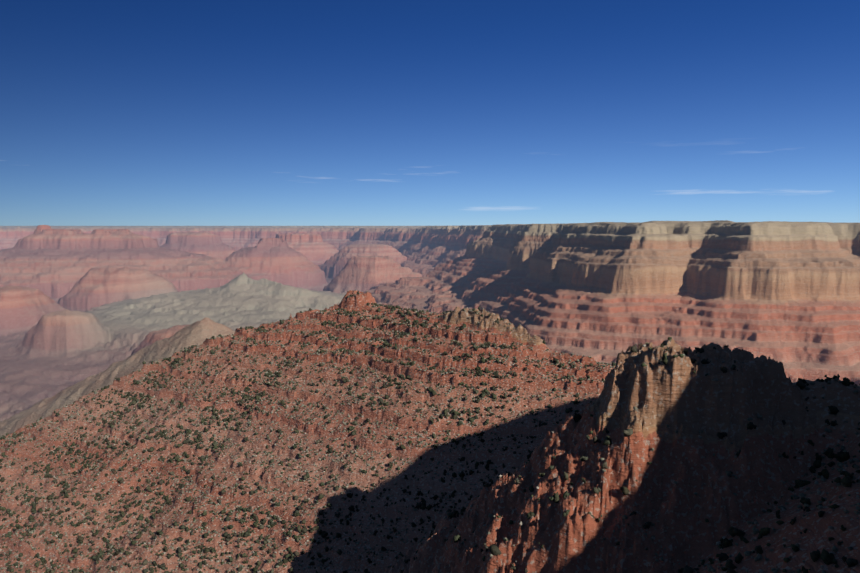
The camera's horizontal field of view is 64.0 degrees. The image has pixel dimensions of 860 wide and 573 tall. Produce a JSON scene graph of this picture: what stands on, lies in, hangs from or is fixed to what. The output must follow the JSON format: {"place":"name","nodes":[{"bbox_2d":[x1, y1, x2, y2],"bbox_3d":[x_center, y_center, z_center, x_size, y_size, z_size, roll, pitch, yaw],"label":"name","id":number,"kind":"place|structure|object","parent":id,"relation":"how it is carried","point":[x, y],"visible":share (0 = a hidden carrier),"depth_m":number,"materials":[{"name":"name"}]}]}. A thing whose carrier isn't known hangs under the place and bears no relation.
{"place":"outdoors","nodes":[
{"label":"outdoors","id":0,"kind":"place"},
{"bbox_2d":[0,220,859,572],"bbox_3d":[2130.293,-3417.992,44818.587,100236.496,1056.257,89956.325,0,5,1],"label":"canyon terrain","id":1,"kind":"structure","parent":0,"point":[88,310],"depth_m":814.92,"materials":[{"name":"brown stone"}]},
{"bbox_2d":[0,292,859,572],"bbox_3d":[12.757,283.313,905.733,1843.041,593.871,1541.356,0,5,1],"label":"juniper trees","id":2,"kind":"object","parent":1,"relation":"on","point":[826,557],"visible":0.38,"depth_m":717.50,"materials":[{"name":"green plant"}]},
{"bbox_2d":[0,0,859,225],"label":"sky","id":3,"kind":"structure","parent":0,"point":[113,112],"materials":[{"name":"blue"}]},
{"bbox_3d":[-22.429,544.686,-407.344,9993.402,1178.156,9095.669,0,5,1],"label":"rim terrain","id":4,"kind":"structure","parent":0,"visible":0},
{"bbox_2d":[0,290,859,572],"bbox_3d":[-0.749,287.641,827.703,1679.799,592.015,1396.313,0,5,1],"label":"shrubs","id":5,"kind":"object","parent":4,"relation":"on","point":[758,557],"visible":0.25,"depth_m":716.33,"materials":[{"name":"green plant"}]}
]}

